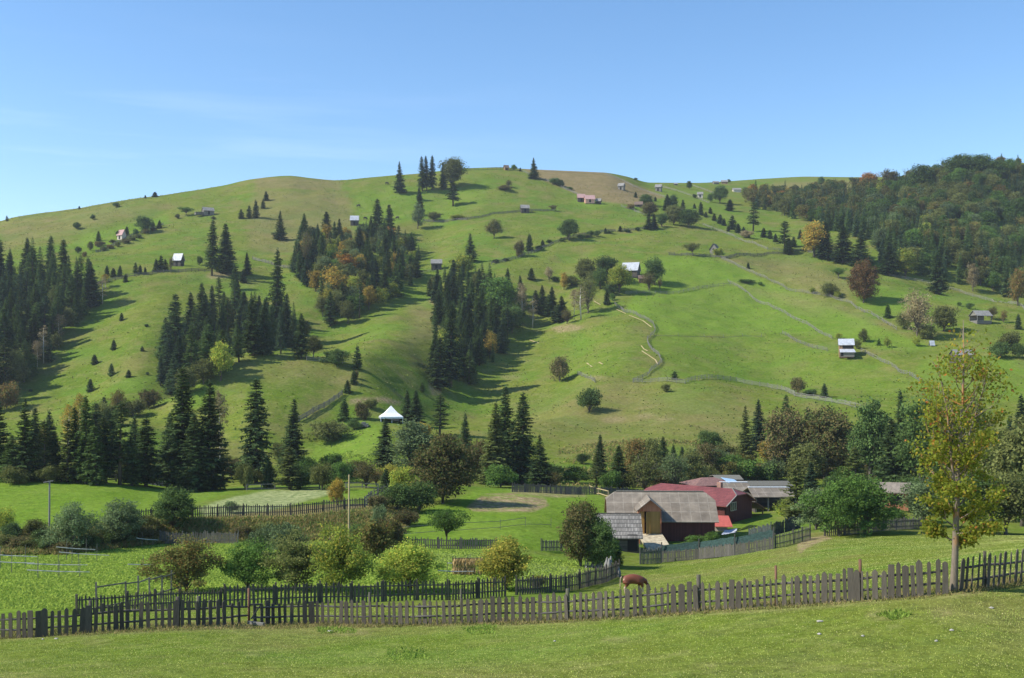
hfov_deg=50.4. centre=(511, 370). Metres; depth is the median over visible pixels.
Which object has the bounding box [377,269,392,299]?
spruce tree
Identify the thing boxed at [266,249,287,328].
spruce tree
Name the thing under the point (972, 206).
deciduous tree
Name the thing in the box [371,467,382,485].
deciduous tree
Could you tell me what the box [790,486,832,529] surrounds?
garden tree
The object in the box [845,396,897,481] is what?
deciduous tree
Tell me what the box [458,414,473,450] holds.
spruce tree
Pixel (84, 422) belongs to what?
spruce tree
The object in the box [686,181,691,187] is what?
deciduous tree
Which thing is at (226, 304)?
spruce tree
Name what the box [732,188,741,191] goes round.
cottage
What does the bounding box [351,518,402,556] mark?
bush
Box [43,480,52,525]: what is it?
utility pole
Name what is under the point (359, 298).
spruce tree
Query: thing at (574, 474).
bush
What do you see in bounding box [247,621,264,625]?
timber
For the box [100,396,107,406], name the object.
young spruce
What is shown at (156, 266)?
young spruce
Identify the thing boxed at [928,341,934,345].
wooden hut
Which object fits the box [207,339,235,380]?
deciduous tree
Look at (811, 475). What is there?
spruce tree
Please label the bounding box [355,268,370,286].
deciduous tree
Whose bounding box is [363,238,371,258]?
spruce tree
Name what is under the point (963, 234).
deciduous tree
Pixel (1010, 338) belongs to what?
bush
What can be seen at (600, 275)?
deciduous tree
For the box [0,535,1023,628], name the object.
grass
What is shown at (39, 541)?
bush
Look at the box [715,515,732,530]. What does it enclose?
entrance porch
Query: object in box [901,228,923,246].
deciduous tree
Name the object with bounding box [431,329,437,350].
spruce tree
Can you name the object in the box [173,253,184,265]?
wooden hut
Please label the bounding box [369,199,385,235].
spruce tree
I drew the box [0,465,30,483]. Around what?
bush
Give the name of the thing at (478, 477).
bush
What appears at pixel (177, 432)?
spruce tree
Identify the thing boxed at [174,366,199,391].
deciduous tree
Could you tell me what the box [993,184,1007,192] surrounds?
deciduous tree
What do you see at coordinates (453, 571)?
drying rail
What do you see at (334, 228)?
spruce tree
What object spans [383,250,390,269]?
spruce tree
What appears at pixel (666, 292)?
rail fence
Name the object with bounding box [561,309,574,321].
deciduous tree
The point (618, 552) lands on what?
young spruce
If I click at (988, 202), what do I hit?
deciduous tree
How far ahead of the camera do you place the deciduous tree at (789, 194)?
685.18 m
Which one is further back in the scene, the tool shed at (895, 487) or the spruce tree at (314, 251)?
the spruce tree at (314, 251)
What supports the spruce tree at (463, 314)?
on the ground at (536, 517)
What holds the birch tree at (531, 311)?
on the ground at (536, 517)
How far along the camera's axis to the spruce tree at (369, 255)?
462.16 m
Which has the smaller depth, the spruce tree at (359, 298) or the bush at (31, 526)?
the bush at (31, 526)
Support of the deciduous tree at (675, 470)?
on the ground at (536, 517)
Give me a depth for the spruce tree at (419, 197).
601.47 m
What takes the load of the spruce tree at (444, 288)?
on the ground at (536, 517)
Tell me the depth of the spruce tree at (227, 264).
443.75 m
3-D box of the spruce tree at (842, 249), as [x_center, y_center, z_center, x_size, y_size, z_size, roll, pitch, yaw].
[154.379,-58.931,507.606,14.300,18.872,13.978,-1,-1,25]
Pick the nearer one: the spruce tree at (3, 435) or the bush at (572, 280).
the spruce tree at (3, 435)
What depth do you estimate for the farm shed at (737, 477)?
183.08 m
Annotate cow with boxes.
[620,574,650,592]
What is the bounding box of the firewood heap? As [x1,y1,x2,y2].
[585,560,603,567]
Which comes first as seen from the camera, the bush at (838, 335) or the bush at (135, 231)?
the bush at (838, 335)
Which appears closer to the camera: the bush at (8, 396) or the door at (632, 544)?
the door at (632, 544)
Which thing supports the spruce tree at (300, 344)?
on the ground at (536, 517)
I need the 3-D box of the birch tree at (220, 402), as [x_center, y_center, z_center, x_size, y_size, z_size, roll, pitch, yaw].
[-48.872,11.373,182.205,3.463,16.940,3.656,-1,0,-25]
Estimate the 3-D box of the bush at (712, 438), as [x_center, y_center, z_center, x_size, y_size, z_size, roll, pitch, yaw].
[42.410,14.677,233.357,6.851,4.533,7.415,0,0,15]
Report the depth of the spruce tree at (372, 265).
440.15 m
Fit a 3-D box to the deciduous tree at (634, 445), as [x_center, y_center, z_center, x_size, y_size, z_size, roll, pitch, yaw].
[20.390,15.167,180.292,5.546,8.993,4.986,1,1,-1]
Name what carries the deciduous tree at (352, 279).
on the ground at (536, 517)
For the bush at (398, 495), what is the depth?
130.77 m
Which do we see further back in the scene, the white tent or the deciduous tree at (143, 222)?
the deciduous tree at (143, 222)
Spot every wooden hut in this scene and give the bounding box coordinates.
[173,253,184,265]
[350,216,358,225]
[431,259,441,269]
[520,205,529,212]
[577,194,584,201]
[595,198,601,203]
[617,183,625,190]
[634,201,642,206]
[637,275,642,282]
[655,184,662,191]
[709,243,718,253]
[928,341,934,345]
[949,349,972,364]
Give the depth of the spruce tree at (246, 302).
353.25 m
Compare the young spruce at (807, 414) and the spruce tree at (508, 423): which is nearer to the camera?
the spruce tree at (508, 423)
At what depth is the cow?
72.62 m
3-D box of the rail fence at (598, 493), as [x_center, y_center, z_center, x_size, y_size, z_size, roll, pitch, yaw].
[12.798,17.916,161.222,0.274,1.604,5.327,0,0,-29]
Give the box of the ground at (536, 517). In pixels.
[0,163,1023,677]
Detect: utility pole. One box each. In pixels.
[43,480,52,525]
[348,475,349,540]
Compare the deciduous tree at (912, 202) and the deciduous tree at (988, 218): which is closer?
the deciduous tree at (988, 218)
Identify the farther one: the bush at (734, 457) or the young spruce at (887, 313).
the young spruce at (887, 313)
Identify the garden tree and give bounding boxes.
[0,506,16,527]
[32,500,102,546]
[93,497,147,541]
[133,532,228,595]
[150,484,197,527]
[218,535,275,587]
[257,528,326,590]
[305,521,377,589]
[327,477,347,504]
[368,536,445,590]
[475,533,538,589]
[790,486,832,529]
[794,469,876,536]
[833,473,905,533]
[854,339,861,347]
[858,328,870,341]
[884,336,891,345]
[912,335,920,345]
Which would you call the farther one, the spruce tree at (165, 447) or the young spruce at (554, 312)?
the young spruce at (554, 312)
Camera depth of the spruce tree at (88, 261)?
402.72 m
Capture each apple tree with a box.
[177,206,193,214]
[422,508,473,537]
[682,242,699,255]
[830,267,846,278]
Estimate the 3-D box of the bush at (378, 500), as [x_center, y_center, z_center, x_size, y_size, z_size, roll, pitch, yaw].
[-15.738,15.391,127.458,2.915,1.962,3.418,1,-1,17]
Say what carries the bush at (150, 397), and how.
on the ground at (536, 517)
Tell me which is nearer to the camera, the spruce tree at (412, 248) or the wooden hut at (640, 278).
the wooden hut at (640, 278)
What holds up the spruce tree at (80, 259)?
on the ground at (536, 517)
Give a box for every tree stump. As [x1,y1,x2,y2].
[604,556,612,573]
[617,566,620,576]
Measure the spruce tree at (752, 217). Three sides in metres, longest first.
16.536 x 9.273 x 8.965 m
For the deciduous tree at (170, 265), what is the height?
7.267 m
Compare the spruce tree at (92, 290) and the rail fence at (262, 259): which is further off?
the rail fence at (262, 259)
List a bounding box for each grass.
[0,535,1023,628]
[0,580,1023,677]
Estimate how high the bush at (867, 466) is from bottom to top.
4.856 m
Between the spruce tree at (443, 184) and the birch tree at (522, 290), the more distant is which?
the spruce tree at (443, 184)
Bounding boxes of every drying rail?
[0,545,36,568]
[0,552,28,571]
[27,553,79,572]
[27,560,84,576]
[57,539,94,559]
[59,552,108,555]
[438,561,473,571]
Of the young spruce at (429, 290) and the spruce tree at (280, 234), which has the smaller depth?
the young spruce at (429, 290)
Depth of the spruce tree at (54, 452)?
144.73 m
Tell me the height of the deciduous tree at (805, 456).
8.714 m
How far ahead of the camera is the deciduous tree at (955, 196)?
604.21 m
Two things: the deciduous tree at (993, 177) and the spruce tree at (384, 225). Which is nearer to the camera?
the spruce tree at (384, 225)
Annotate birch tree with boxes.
[31,341,43,365]
[37,325,49,363]
[53,314,65,334]
[59,403,78,449]
[73,392,87,430]
[97,276,108,303]
[101,274,108,286]
[213,388,228,475]
[514,282,527,310]
[527,297,537,327]
[569,289,579,310]
[572,287,588,319]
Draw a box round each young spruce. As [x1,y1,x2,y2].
[86,378,94,391]
[90,354,98,363]
[95,231,101,240]
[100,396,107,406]
[104,265,109,274]
[107,364,115,375]
[109,268,116,276]
[109,339,116,349]
[116,266,121,276]
[123,274,127,282]
[124,370,131,377]
[133,262,137,272]
[152,259,158,270]
[158,256,164,270]
[163,259,167,270]
[229,267,239,288]
[237,209,243,218]
[239,270,246,282]
[246,206,252,217]
[252,199,259,217]
[260,199,265,208]
[262,459,276,487]
[263,191,269,200]
[336,397,351,420]
[343,379,352,393]
[350,370,358,383]
[352,344,362,369]
[379,468,390,491]
[419,382,425,392]
[425,279,432,295]
[464,360,479,384]
[525,234,533,250]
[527,268,536,279]
[540,296,553,315]
[550,305,558,322]
[603,289,610,304]
[612,540,624,565]
[670,371,677,379]
[670,443,676,457]
[697,207,703,214]
[716,215,721,223]
[727,216,735,229]
[734,223,740,232]
[760,227,766,236]
[767,230,772,238]
[791,236,796,245]
[802,406,811,420]
[820,383,829,397]
[847,251,856,266]
[882,304,891,318]
[1014,314,1021,329]
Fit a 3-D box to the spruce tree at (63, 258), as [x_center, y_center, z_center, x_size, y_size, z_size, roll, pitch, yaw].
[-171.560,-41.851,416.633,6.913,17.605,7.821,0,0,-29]
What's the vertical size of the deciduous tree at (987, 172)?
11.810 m
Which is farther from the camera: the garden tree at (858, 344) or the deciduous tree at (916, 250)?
the deciduous tree at (916, 250)
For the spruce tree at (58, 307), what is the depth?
368.31 m
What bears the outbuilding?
on the ground at (536, 517)
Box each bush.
[0,380,21,409]
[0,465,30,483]
[0,521,23,535]
[0,534,18,543]
[5,534,30,547]
[16,537,41,548]
[22,518,49,535]
[30,528,51,538]
[30,537,59,547]
[31,465,65,481]
[46,541,76,550]
[72,222,81,228]
[74,247,81,252]
[75,534,102,546]
[86,241,92,249]
[87,529,107,543]
[94,530,126,543]
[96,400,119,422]
[117,399,147,415]
[120,238,130,243]
[122,527,145,540]
[127,235,137,239]
[132,228,138,233]
[133,388,164,407]
[138,513,161,531]
[139,523,157,537]
[197,255,202,264]
[216,452,232,458]
[221,457,241,479]
[224,501,238,511]
[231,525,254,537]
[234,462,255,488]
[246,532,266,552]
[249,521,277,532]
[250,465,281,480]
[250,521,310,554]
[270,440,286,458]
[285,470,312,489]
[293,462,311,472]
[295,455,319,468]
[303,419,355,441]
[309,461,335,489]
[319,348,351,364]
[319,452,344,465]
[329,460,351,482]
[344,463,360,477]
[344,523,361,533]
[346,418,362,428]
[347,459,367,473]
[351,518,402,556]
[352,401,371,419]
[362,397,377,407]
[368,494,391,507]
[371,504,388,522]
[378,462,397,475]
[378,515,408,548]
[379,481,416,509]
[387,464,415,486]
[388,509,420,523]
[404,480,441,511]
[420,422,432,434]
[427,211,440,219]
[434,432,458,443]
[449,214,467,218]
[465,437,489,466]
[469,467,484,480]
[483,463,519,487]
[495,185,512,189]
[513,240,524,255]
[531,575,543,586]
[543,462,566,474]
[548,356,571,381]
[548,471,561,485]
[549,178,559,183]
[557,179,564,186]
[558,465,592,483]
[559,275,580,285]
[575,387,602,410]
[576,453,590,463]
[585,230,594,236]
[597,470,623,487]
[603,283,618,293]
[610,293,615,300]
[618,473,635,488]
[625,204,634,208]
[654,470,672,483]
[660,383,671,391]
[685,535,710,541]
[691,467,709,478]
[694,430,725,445]
[704,465,720,476]
[704,531,720,540]
[707,193,713,201]
[712,247,722,255]
[712,447,729,458]
[714,457,734,470]
[716,444,736,452]
[716,461,746,475]
[722,454,750,463]
[729,459,758,480]
[731,451,757,461]
[738,279,755,282]
[740,230,753,236]
[752,462,780,480]
[752,463,766,479]
[757,468,778,480]
[759,458,787,480]
[773,462,789,480]
[773,498,798,518]
[789,377,806,392]
[801,389,816,394]
[818,282,840,294]
[822,475,839,487]
[829,466,859,480]
[833,291,840,297]
[834,333,842,338]
[864,464,879,480]
[881,507,907,525]
[895,311,913,328]
[912,323,938,338]
[932,462,947,473]
[966,303,974,308]
[987,341,1013,356]
[994,331,1021,346]
[1010,342,1023,357]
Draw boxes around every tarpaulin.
[721,528,736,534]
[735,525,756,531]
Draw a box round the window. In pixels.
[730,502,736,510]
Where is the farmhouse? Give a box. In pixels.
[645,482,766,522]
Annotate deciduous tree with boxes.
[0,346,20,372]
[0,349,31,387]
[47,284,60,307]
[107,388,128,411]
[133,215,153,230]
[168,256,174,269]
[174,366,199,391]
[189,358,219,383]
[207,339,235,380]
[300,229,316,262]
[305,335,323,356]
[307,270,321,291]
[313,263,328,286]
[313,294,327,316]
[314,253,324,267]
[316,256,331,274]
[316,282,337,296]
[317,287,335,306]
[319,264,352,293]
[330,262,345,269]
[331,288,345,315]
[334,251,359,268]
[338,245,351,255]
[340,239,357,249]
[341,300,355,323]
[342,268,352,285]
[343,261,357,276]
[345,284,358,299]
[347,274,360,286]
[349,458,381,487]
[350,250,364,257]
[354,254,366,266]
[354,257,365,272]
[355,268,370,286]
[361,285,377,309]
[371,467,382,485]
[385,418,434,468]
[404,254,414,265]
[405,430,485,503]
[411,202,425,228]
[437,156,469,188]
[448,254,475,273]
[468,272,488,290]
[478,275,519,314]
[483,329,498,357]
[484,219,502,238]
[499,303,526,332]
[543,266,553,278]
[556,495,608,565]
[557,219,579,240]
[559,272,569,289]
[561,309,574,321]
[572,257,599,283]
[576,272,600,312]
[583,514,619,565]
[592,267,608,288]
[594,254,618,277]
[604,264,636,292]
[619,436,649,487]
[623,450,669,489]
[640,194,654,203]
[640,202,659,215]
[641,255,665,284]
[641,272,657,288]
[643,436,664,467]
[655,212,669,226]
[656,451,693,483]
[664,205,686,224]
[670,194,678,204]
[678,209,702,226]
[678,448,707,479]
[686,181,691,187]
[694,442,721,471]
[712,185,729,202]
[756,402,811,476]
[758,441,775,461]
[777,197,791,215]
[783,442,827,487]
[785,191,795,196]
[793,401,854,478]
[799,219,828,256]
[817,177,824,184]
[844,257,881,302]
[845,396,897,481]
[859,171,880,182]
[863,202,882,212]
[864,216,881,229]
[868,227,891,246]
[878,168,898,182]
[879,219,903,237]
[884,212,905,221]
[888,475,922,511]
[889,391,951,480]
[895,186,913,199]
[895,206,910,223]
[895,247,918,277]
[897,198,909,204]
[897,287,936,335]
[898,475,942,520]
[899,198,921,210]
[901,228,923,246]
[903,246,925,269]
[905,163,935,185]
[915,199,924,214]
[915,252,932,265]
[916,215,936,228]
[918,196,930,213]
[919,222,930,233]
[921,229,939,247]
[923,201,941,212]
[928,211,946,219]
[928,305,961,331]
[931,167,940,185]
[931,188,950,199]
[931,206,950,214]
[932,473,1012,524]
[936,202,955,215]
[936,392,996,477]
[937,153,973,172]
[941,237,965,260]
[943,225,961,238]
[946,189,958,201]
[949,193,969,202]
[950,167,968,181]
[951,249,971,268]
[952,198,968,216]
[955,219,969,228]
[955,424,1009,520]
[958,224,978,242]
[960,201,980,213]
[961,187,978,199]
[962,153,994,173]
[966,261,979,290]
[967,213,982,221]
[969,221,980,229]
[970,172,986,188]
[972,229,990,247]
[975,471,1023,534]
[977,265,991,285]
[978,210,999,225]
[979,225,995,230]
[979,414,1023,526]
[981,168,996,176]
[982,232,1001,247]
[984,197,1000,212]
[984,271,1002,287]
[985,173,1001,189]
[986,158,1012,176]
[986,193,1007,201]
[986,237,1004,254]
[987,305,998,317]
[990,190,1004,195]
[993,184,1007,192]
[994,198,1014,218]
[997,255,1015,274]
[998,224,1016,236]
[1000,310,1007,322]
[1004,158,1019,169]
[1006,232,1023,253]
[1007,267,1023,305]
[1008,192,1023,209]
[1011,197,1023,212]
[1013,216,1023,225]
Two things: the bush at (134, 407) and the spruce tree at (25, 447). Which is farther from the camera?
the bush at (134, 407)
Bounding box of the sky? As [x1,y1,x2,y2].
[0,0,1023,220]
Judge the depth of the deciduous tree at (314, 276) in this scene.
417.47 m
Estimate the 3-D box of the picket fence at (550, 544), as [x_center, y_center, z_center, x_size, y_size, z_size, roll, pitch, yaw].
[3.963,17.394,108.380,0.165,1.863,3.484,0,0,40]
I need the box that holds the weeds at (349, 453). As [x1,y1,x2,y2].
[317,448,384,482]
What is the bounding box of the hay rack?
[451,555,483,574]
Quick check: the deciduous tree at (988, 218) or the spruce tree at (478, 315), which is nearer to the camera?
the spruce tree at (478, 315)
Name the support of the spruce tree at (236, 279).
on the ground at (536, 517)
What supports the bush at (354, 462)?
on the ground at (536, 517)
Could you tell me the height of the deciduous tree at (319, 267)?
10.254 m
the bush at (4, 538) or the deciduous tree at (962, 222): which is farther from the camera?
the deciduous tree at (962, 222)
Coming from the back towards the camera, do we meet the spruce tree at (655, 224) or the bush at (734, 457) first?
the spruce tree at (655, 224)
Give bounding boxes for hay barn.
[194,207,214,215]
[604,490,718,550]
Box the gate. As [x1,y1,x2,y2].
[250,603,262,618]
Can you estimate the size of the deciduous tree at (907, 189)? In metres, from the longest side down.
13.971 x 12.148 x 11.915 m
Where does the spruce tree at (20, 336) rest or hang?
on the ground at (536, 517)
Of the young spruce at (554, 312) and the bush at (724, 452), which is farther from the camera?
the young spruce at (554, 312)
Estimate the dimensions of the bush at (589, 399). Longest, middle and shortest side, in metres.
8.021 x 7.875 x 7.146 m
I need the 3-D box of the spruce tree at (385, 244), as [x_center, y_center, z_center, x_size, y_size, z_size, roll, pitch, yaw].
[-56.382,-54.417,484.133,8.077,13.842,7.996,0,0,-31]
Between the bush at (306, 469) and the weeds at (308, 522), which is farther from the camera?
the bush at (306, 469)
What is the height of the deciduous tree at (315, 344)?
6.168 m
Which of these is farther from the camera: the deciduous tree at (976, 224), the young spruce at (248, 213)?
the young spruce at (248, 213)
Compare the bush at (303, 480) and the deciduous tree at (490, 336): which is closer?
the bush at (303, 480)
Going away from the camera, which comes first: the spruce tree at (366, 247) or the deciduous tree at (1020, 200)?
the spruce tree at (366, 247)
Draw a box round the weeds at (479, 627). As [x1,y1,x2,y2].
[462,623,496,634]
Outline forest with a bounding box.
[754,153,1023,297]
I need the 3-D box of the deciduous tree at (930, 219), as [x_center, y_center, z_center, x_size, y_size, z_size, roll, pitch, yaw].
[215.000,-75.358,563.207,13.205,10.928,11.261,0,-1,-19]
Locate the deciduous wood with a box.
[49,162,1023,355]
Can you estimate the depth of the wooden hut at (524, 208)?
602.78 m
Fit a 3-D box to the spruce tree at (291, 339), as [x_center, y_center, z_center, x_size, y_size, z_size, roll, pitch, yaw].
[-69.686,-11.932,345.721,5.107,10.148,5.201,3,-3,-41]
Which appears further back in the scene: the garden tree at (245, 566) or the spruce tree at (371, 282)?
the spruce tree at (371, 282)
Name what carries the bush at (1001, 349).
on the ground at (536, 517)
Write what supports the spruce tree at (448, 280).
on the ground at (536, 517)
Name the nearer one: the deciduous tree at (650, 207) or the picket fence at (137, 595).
the picket fence at (137, 595)
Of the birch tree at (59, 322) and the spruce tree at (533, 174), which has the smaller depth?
the birch tree at (59, 322)
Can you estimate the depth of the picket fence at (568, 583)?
73.30 m
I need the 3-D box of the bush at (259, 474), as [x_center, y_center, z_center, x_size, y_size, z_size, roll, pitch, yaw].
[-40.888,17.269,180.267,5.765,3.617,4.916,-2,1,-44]
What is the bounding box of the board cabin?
[838,339,854,356]
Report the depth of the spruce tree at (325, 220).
565.72 m
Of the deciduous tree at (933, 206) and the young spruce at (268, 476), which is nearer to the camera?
the young spruce at (268, 476)
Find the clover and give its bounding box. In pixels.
[0,542,603,609]
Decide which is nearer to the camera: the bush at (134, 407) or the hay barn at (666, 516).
the hay barn at (666, 516)
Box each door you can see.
[627,534,637,550]
[890,495,902,503]
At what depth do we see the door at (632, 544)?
118.99 m
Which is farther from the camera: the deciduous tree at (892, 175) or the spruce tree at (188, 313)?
the deciduous tree at (892, 175)
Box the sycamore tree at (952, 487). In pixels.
[898,320,1018,590]
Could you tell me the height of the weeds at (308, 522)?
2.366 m
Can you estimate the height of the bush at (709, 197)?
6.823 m
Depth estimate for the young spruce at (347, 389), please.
263.61 m
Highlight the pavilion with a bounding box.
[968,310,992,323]
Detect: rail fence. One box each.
[23,196,162,217]
[95,268,210,283]
[95,570,181,607]
[96,223,161,251]
[104,475,163,485]
[246,483,319,489]
[252,256,290,267]
[298,389,342,420]
[306,356,344,362]
[345,482,378,488]
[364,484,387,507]
[400,517,550,533]
[425,208,555,221]
[466,167,518,169]
[491,227,647,264]
[521,169,576,193]
[577,371,594,381]
[589,485,608,495]
[606,173,660,195]
[614,302,661,377]
[625,283,729,293]
[633,374,785,390]
[663,186,708,202]
[669,251,793,257]
[703,223,767,248]
[724,257,896,329]
[730,282,831,337]
[768,248,1023,308]
[782,330,826,349]
[785,386,860,407]
[861,348,919,380]
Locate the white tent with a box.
[379,406,402,422]
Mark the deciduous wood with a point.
(809, 208)
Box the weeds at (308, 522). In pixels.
[0,504,418,554]
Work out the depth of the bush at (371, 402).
256.30 m
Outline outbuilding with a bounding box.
[679,477,735,486]
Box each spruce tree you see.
[0,242,6,268]
[0,250,7,286]
[0,302,6,325]
[0,307,13,347]
[0,402,14,468]
[0,435,20,481]
[2,395,45,480]
[4,251,15,289]
[5,276,18,306]
[7,288,22,324]
[9,304,26,346]
[11,315,28,349]
[13,322,27,352]
[16,238,35,278]
[19,270,33,312]
[24,247,41,292]
[25,282,47,332]
[25,302,44,335]
[26,312,45,358]
[27,408,49,461]
[27,420,59,474]
[41,411,60,465]
[42,306,60,348]
[43,235,57,272]
[46,432,65,480]
[50,296,66,331]
[55,239,72,278]
[58,267,68,305]
[61,274,85,318]
[62,405,83,482]
[69,396,101,483]
[72,259,90,306]
[75,255,84,282]
[77,425,110,485]
[81,262,102,306]
[82,257,96,291]
[84,402,109,457]
[98,418,117,482]
[99,401,139,484]
[105,412,125,457]
[115,436,148,485]
[123,417,141,457]
[128,417,169,485]
[153,317,174,358]
[153,415,179,485]
[155,355,165,385]
[155,364,200,488]
[159,333,175,383]
[160,322,175,353]
[160,360,176,393]
[165,336,188,392]
[166,293,188,346]
[172,413,217,491]
[179,379,234,490]
[181,340,190,367]
[182,320,191,345]
[182,329,199,371]
[183,292,197,333]
[188,308,200,340]
[188,342,198,382]
[189,282,216,340]
[197,324,216,373]
[199,317,217,354]
[202,219,221,275]
[208,286,218,319]
[213,276,222,315]
[214,223,238,272]
[215,305,231,339]
[216,330,231,354]
[217,291,233,329]
[223,297,234,333]
[229,277,241,308]
[229,279,239,314]
[230,377,278,483]
[231,292,248,330]
[232,324,245,361]
[235,291,247,323]
[238,307,247,339]
[240,298,265,355]
[241,301,253,332]
[242,252,252,274]
[254,295,261,323]
[254,298,276,354]
[256,304,274,348]
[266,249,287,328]
[268,305,277,328]
[268,307,277,345]
[271,211,287,239]
[274,313,287,353]
[274,399,309,472]
[276,301,295,344]
[283,293,291,323]
[285,319,295,347]
[288,249,295,270]
[290,243,304,272]
[290,313,310,357]
[293,251,303,279]
[296,214,309,236]
[296,228,301,241]
[299,223,304,237]
[299,257,311,286]
[305,240,316,269]
[314,240,318,261]
[315,231,319,247]
[316,238,324,258]
[317,232,326,255]
[319,280,324,294]
[321,212,331,227]
[322,291,338,325]
[331,222,338,239]
[336,219,341,236]
[338,283,345,307]
[339,229,345,242]
[354,281,366,317]
[355,227,364,252]
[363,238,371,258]
[365,217,374,240]
[365,241,372,268]
[367,272,377,297]
[368,224,373,240]
[368,255,374,275]
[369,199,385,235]
[370,418,397,466]
[373,258,380,285]
[375,240,381,255]
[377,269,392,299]
[380,220,391,244]
[380,233,391,259]
[380,255,392,284]
[383,205,396,232]
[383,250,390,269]
[388,221,395,241]
[388,262,405,296]
[390,161,406,192]
[391,239,396,255]
[395,225,400,239]
[395,248,405,276]
[396,256,404,290]
[397,389,413,422]
[400,250,405,272]
[404,389,426,423]
[407,237,416,253]
[411,254,422,277]
[415,191,425,211]
[417,156,427,190]
[423,155,429,190]
[424,340,436,374]
[426,337,452,390]
[428,155,436,189]
[428,269,442,302]
[429,289,444,322]
[430,360,446,388]
[430,394,450,434]
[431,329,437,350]
[436,278,442,300]
[438,163,448,189]
[440,280,454,309]
[441,302,465,386]
[442,287,454,313]
[443,301,450,324]
[445,183,460,205]
[446,274,450,287]
[449,259,457,284]
[449,276,458,302]
[454,270,465,297]
[456,285,465,307]
[458,302,467,327]
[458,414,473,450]
[459,338,472,377]
[463,311,475,342]
[464,233,480,260]
[464,349,474,383]
[465,278,476,306]
[465,294,474,320]
[467,338,476,364]
[470,326,486,355]
[471,298,487,331]
[473,333,487,365]
[474,269,482,295]
[474,289,487,317]
[477,402,512,484]
[480,323,491,355]
[485,296,494,320]
[486,303,506,337]
[491,384,521,482]
[492,321,497,341]
[496,323,509,353]
[501,320,510,346]
[503,307,512,334]
[504,392,542,483]
[505,269,512,287]
[515,275,528,304]
[522,434,558,485]
[527,158,539,178]
[528,290,538,309]
[536,285,547,313]
[548,286,558,309]
[553,296,568,321]
[588,450,603,486]
[589,435,607,474]
[607,445,631,488]
[642,211,653,229]
[652,214,658,228]
[658,436,668,466]
[661,194,672,210]
[724,199,734,210]
[732,404,759,463]
[744,202,761,231]
[749,400,766,450]
[776,221,792,249]
[781,395,789,415]
[783,237,794,254]
[798,461,819,498]
[813,221,835,258]
[829,225,853,263]
[845,230,875,264]
[872,417,911,481]
[875,242,902,274]
[892,389,916,477]
[924,254,953,294]
[1004,415,1011,430]
[1013,394,1023,428]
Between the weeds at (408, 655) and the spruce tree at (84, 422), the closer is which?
the weeds at (408, 655)
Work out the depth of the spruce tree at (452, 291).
418.44 m
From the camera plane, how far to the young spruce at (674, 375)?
312.78 m
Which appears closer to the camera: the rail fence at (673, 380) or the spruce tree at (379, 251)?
the rail fence at (673, 380)
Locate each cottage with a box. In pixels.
[116,229,126,239]
[584,195,594,203]
[622,262,640,276]
[697,192,702,197]
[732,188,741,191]
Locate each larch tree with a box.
[54,418,75,482]
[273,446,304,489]
[776,461,810,519]
[835,447,877,489]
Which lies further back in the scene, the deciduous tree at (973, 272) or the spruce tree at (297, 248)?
the deciduous tree at (973, 272)
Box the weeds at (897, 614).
[876,608,911,620]
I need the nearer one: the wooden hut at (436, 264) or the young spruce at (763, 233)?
the wooden hut at (436, 264)
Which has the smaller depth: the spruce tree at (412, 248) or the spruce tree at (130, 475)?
the spruce tree at (130, 475)
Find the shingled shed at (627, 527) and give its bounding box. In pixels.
[596,513,642,552]
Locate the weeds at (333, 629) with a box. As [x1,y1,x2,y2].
[314,626,356,633]
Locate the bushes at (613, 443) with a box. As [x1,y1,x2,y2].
[553,439,755,486]
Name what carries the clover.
on the ground at (536, 517)
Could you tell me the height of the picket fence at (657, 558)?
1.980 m
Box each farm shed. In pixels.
[710,475,743,480]
[719,481,749,490]
[743,487,793,512]
[747,481,792,498]
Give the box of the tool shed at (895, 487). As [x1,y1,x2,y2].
[877,482,909,510]
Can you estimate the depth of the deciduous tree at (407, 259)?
463.71 m
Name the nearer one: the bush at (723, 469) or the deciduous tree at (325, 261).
the bush at (723, 469)
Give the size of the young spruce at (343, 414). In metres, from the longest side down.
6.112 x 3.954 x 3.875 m
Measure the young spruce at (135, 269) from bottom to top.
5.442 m
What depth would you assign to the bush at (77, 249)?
492.43 m
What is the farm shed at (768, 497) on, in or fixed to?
on the ground at (536, 517)
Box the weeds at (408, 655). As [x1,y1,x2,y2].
[386,646,429,660]
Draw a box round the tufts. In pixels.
[0,172,1022,481]
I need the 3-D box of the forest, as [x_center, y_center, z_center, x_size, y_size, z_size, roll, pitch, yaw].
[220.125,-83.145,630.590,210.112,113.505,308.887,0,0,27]
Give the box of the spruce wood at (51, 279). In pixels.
[0,222,526,374]
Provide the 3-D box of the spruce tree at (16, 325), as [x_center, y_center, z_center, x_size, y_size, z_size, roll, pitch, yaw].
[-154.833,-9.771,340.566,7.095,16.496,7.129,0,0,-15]
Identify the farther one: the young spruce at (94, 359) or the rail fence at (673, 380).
the young spruce at (94, 359)
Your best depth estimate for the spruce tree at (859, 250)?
501.42 m
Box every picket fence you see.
[0,588,249,637]
[75,587,222,614]
[137,496,364,519]
[159,530,238,543]
[223,576,505,605]
[253,559,948,624]
[389,536,496,548]
[512,483,642,494]
[515,571,580,594]
[541,538,562,550]
[579,559,619,588]
[639,546,661,563]
[661,527,773,561]
[748,515,800,534]
[774,524,810,547]
[824,517,921,535]
[958,549,1023,590]
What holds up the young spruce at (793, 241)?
on the ground at (536, 517)
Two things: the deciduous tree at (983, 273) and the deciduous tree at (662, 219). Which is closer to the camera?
the deciduous tree at (983, 273)
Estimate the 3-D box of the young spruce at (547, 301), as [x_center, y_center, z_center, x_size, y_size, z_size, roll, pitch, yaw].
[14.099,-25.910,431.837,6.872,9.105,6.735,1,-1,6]
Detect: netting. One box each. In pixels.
[662,541,697,551]
[700,537,733,548]
[735,530,772,543]

